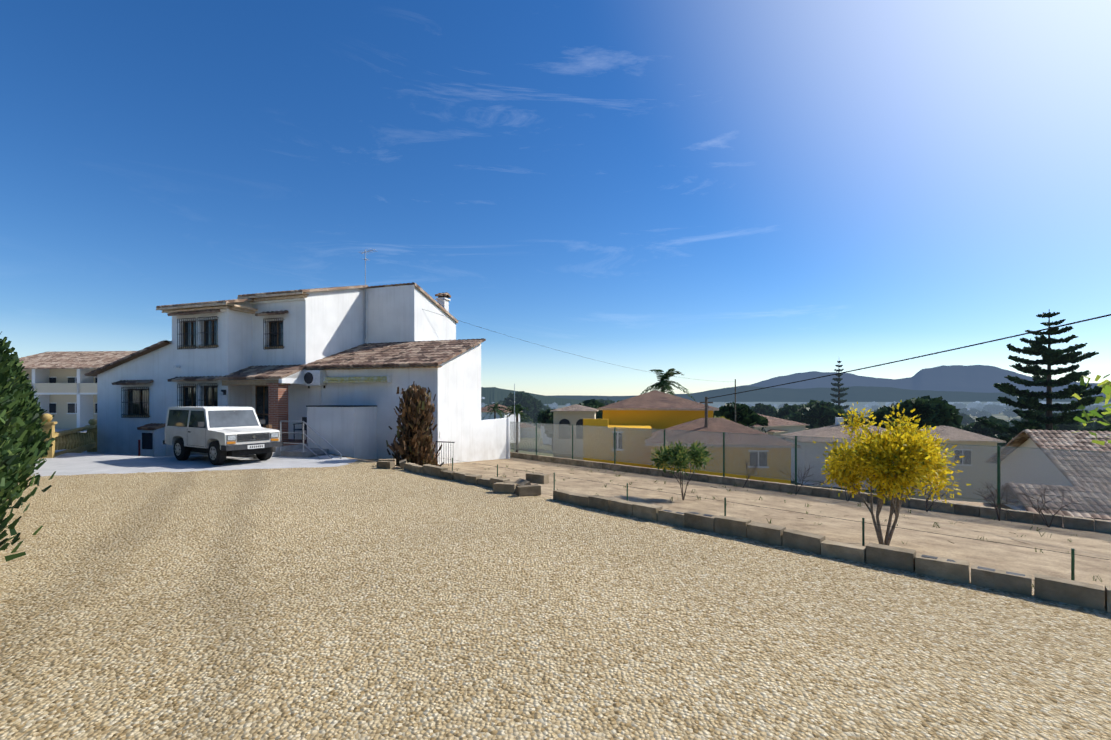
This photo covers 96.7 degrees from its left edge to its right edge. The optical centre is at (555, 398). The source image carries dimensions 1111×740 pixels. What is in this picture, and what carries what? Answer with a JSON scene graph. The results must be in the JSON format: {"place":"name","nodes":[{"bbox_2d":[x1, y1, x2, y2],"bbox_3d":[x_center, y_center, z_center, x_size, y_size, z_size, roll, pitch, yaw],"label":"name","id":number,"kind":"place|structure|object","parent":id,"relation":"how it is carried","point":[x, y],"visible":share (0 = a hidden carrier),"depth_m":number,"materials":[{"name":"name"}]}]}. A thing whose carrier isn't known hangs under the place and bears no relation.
{"place":"outdoors","nodes":[
{"label":"outdoors","id":0,"kind":"place"},
{"bbox_2d":[112,248,450,456],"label":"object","id":1,"kind":"object","parent":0,"point":[150,441],"visible":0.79,"depth_m":21.48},
{"bbox_2d":[481,387,583,404],"bbox_3d":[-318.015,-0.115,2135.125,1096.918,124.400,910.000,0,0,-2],"label":"hill","id":2,"kind":"structure","parent":0,"point":[492,394],"depth_m":2415.56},
{"bbox_2d":[0,402,1110,739],"bbox_3d":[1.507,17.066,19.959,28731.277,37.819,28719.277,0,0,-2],"label":"ground","id":3,"kind":"structure","parent":0,"point":[324,596],"depth_m":4.73,"materials":[{"name":"beige gravel"}]},
{"bbox_2d":[0,332,55,561],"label":"hedge","id":4,"kind":"object","parent":3,"relation":"on","point":[24,445],"visible":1,"depth_m":9.44,"materials":[{"name":"green plant"}]},
{"bbox_2d":[39,413,96,458],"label":"stone wall","id":5,"kind":"structure","parent":3,"relation":"on","point":[75,440],"depth_m":20.03,"materials":[{"name":"yellow stone"}]},
{"bbox_2d":[19,351,136,428],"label":"neighbouring building","id":6,"kind":"structure","parent":3,"relation":"on","point":[64,386],"depth_m":41.80,"materials":[{"name":"paint"}]},
{"bbox_2d":[163,406,282,464],"bbox_3d":[-11.421,1.180,16.879,4.330,1.810,2.080,0,0,31],"label":"suv","id":7,"kind":"object","parent":3,"relation":"on","point":[218,434],"visible":1,"depth_m":16.21,"materials":[{"name":"paint"}]},
{"bbox_2d":[253,417,306,458],"bbox_3d":[-10.052,1.530,18.773,2.071,1.551,3.331,0,0,18],"label":"terrace furniture","id":8,"kind":"object","parent":3,"relation":"on","point":[304,419],"visible":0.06,"depth_m":20.01,"materials":[{"name":"white plastic"}]},
{"bbox_2d":[190,369,376,458],"bbox_3d":[-10.426,1.112,19.190,7.425,5.027,3.190,0,0,18],"label":"porch","id":9,"kind":"object","parent":3,"relation":"on","point":[348,430],"visible":0.44,"depth_m":19.07,"materials":[{"name":"white paint"}]},
{"bbox_2d":[97,285,480,463],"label":"villa walls","id":10,"kind":"structure","parent":3,"relation":"on","point":[315,326],"depth_m":21.56,"materials":[{"name":"white paint"}]},
{"bbox_2d":[84,282,485,379],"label":"villa roofs","id":11,"kind":"structure","parent":10,"relation":"on","point":[418,354],"depth_m":21.00,"materials":[{"name":"brown tile"}]},
{"bbox_2d":[280,421,341,458],"bbox_3d":[-8.744,1.962,17.602,2.743,2.337,0.048,0,0,18],"label":"stair rail","id":12,"kind":"object","parent":10,"relation":"attached to","point":[281,432],"visible":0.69,"depth_m":17.68,"materials":[{"name":"metal"}]},
{"bbox_2d":[386,381,443,466],"bbox_3d":[-4.966,1.155,17.438,1.902,3.572,1.818,0,0,-2],"label":"dead cypress","id":13,"kind":"object","parent":3,"relation":"on","point":[415,432],"depth_m":17.15,"materials":[{"name":"brown plant"}]},
{"bbox_2d":[436,418,509,465],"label":"garden wall","id":14,"kind":"structure","parent":3,"relation":"on","point":[495,438],"depth_m":23.80,"materials":[{"name":"paint"}]},
{"bbox_2d":[516,412,518,452],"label":"palm trunk","id":15,"kind":"object","parent":3,"relation":"on","point":[517,451],"visible":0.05,"depth_m":69.60,"materials":[{"name":"plant"}]},
{"bbox_2d":[500,404,533,422],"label":"palm fronds","id":16,"kind":"object","parent":15,"relation":"attached to","point":[517,409],"visible":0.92,"depth_m":69.69,"materials":[{"name":"green plant"}]},
{"bbox_2d":[6,459,1101,588],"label":"weeds","id":17,"kind":"object","parent":3,"relation":"on","point":[619,475],"visible":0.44,"depth_m":12.95,"materials":[{"name":"green plant"}]},
{"bbox_2d":[550,404,598,459],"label":"arcade house","id":18,"kind":"structure","parent":3,"relation":"on","point":[576,414],"depth_m":45.76,"materials":[{"name":"beige paint"}]},
{"bbox_2d":[650,440,713,499],"bbox_3d":[3.299,1.840,12.576,1.663,1.569,1.659,0,0,-2],"label":"shrub","id":19,"kind":"object","parent":3,"relation":"on","point":[677,456],"depth_m":12.48,"materials":[{"name":"green plant"}]},
{"bbox_2d":[583,390,800,483],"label":"yellow house","id":20,"kind":"structure","parent":3,"relation":"on","point":[654,409],"depth_m":27.55,"materials":[{"name":"yellow paint"}]},
{"bbox_2d":[481,397,1005,443],"bbox_3d":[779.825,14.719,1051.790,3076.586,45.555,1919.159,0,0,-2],"label":"town","id":21,"kind":"object","parent":3,"relation":"on","point":[777,426],"visible":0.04,"depth_m":71.77},
{"bbox_2d":[377,459,1110,612],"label":"border blocks","id":22,"kind":"structure","parent":3,"relation":"on","point":[1072,592],"depth_m":6.71,"materials":[{"name":"concrete"}]},
{"bbox_2d":[423,455,1108,580],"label":"posts","id":23,"kind":"object","parent":3,"relation":"on","point":[1073,554],"visible":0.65,"depth_m":7.67,"materials":[{"name":"metal"}]},
{"bbox_2d":[427,310,1110,451],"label":"utilities","id":24,"kind":"structure","parent":3,"relation":"on","point":[706,402],"depth_m":19.66,"materials":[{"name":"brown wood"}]},
{"bbox_2d":[453,467,1109,590],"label":"terrace twigs","id":25,"kind":"object","parent":3,"relation":"on","point":[827,505],"visible":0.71,"depth_m":10.85,"materials":[{"name":"brown wood"}]},
{"bbox_2d":[481,391,1110,448],"bbox_3d":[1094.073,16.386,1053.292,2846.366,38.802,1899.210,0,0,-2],"label":"trees","id":26,"kind":"object","parent":3,"relation":"on","point":[931,411],"depth_m":106.43,"materials":[{"name":"green plant"}]},
{"bbox_2d":[510,452,1110,533],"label":"kerb wall","id":27,"kind":"structure","parent":3,"relation":"on","point":[1088,524],"depth_m":15.14,"materials":[{"name":"concrete"}]},
{"bbox_2d":[510,422,1110,515],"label":"fence","id":28,"kind":"object","parent":3,"relation":"on","point":[772,440],"visible":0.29,"depth_m":15.93,"materials":[{"name":"grey metal"}]},
{"bbox_2d":[518,422,1109,513],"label":"fence posts","id":29,"kind":"object","parent":3,"relation":"on","point":[998,474],"visible":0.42,"depth_m":16.33,"materials":[{"name":"metal"}]},
{"bbox_2d":[780,417,890,489],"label":"cream house","id":30,"kind":"structure","parent":3,"relation":"on","point":[835,430],"depth_m":47.25,"materials":[{"name":"beige paint"}]},
{"bbox_2d":[830,361,851,414],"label":"araucaria","id":31,"kind":"object","parent":3,"relation":"on","point":[840,395],"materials":[{"name":"green plant"}]},
{"bbox_2d":[813,400,970,545],"bbox_3d":[5.564,1.279,8.310,2.412,2.470,2.100,0,0,-2],"label":"yellow flowering tree","id":32,"kind":"object","parent":3,"relation":"on","point":[918,453],"depth_m":7.97,"materials":[{"name":"yellow plant"}]},
{"bbox_2d":[743,461,1082,526],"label":"bare vines","id":33,"kind":"object","parent":3,"relation":"on","point":[987,500],"visible":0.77,"depth_m":12.44,"materials":[{"name":"brown plant"}]},
{"bbox_2d":[903,425,1005,502],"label":"cream house","id":34,"kind":"structure","parent":3,"relation":"on","point":[953,435],"depth_m":35.40,"materials":[{"name":"beige paint"}]},
{"bbox_2d":[931,429,1110,522],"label":"house","id":35,"kind":"structure","parent":3,"relation":"on","point":[1067,440],"depth_m":19.81,"materials":[{"name":"tile"}]},
{"bbox_2d":[975,309,1110,443],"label":"araucaria","id":36,"kind":"object","parent":3,"relation":"on","point":[1037,418],"depth_m":61.23,"materials":[{"name":"green plant"}]},
{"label":"edge twig","id":37,"kind":"object","parent":3,"relation":"on","visible":0},
{"bbox_2d":[1070,374,1110,444],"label":"edge leaves","id":38,"kind":"object","parent":37,"relation":"attached to","point":[1106,387],"visible":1,"depth_m":4.34,"materials":[{"name":"green plant"}]},
{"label":"palm trunk","id":39,"kind":"object","parent":3,"relation":"on","visible":0},
{"bbox_2d":[640,368,694,400],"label":"palm fronds","id":40,"kind":"object","parent":39,"relation":"attached to","point":[665,382],"visible":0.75,"depth_m":44.73,"materials":[{"name":"green plant"}]},
{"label":"palm trunk","id":41,"kind":"object","parent":3,"relation":"on","visible":0},
{"bbox_2d":[483,403,506,417],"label":"palm fronds","id":42,"kind":"object","parent":41,"relation":"on","point":[496,409],"visible":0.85,"depth_m":94.06,"materials":[{"name":"green plant"}]},
{"bbox_2d":[0,0,1110,395],"label":"sky","id":43,"kind":"structure","parent":0,"point":[749,192],"materials":[{"name":"blue"}]},
{"bbox_2d":[481,386,1110,401],"bbox_3d":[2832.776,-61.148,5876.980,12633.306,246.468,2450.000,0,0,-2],"label":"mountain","id":44,"kind":"structure","parent":0,"point":[870,394],"depth_m":6235.00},
{"bbox_2d":[736,365,1105,396],"bbox_3d":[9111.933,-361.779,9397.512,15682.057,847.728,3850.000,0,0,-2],"label":"mountain","id":45,"kind":"structure","parent":0,"point":[977,378],"depth_m":10184.08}
]}

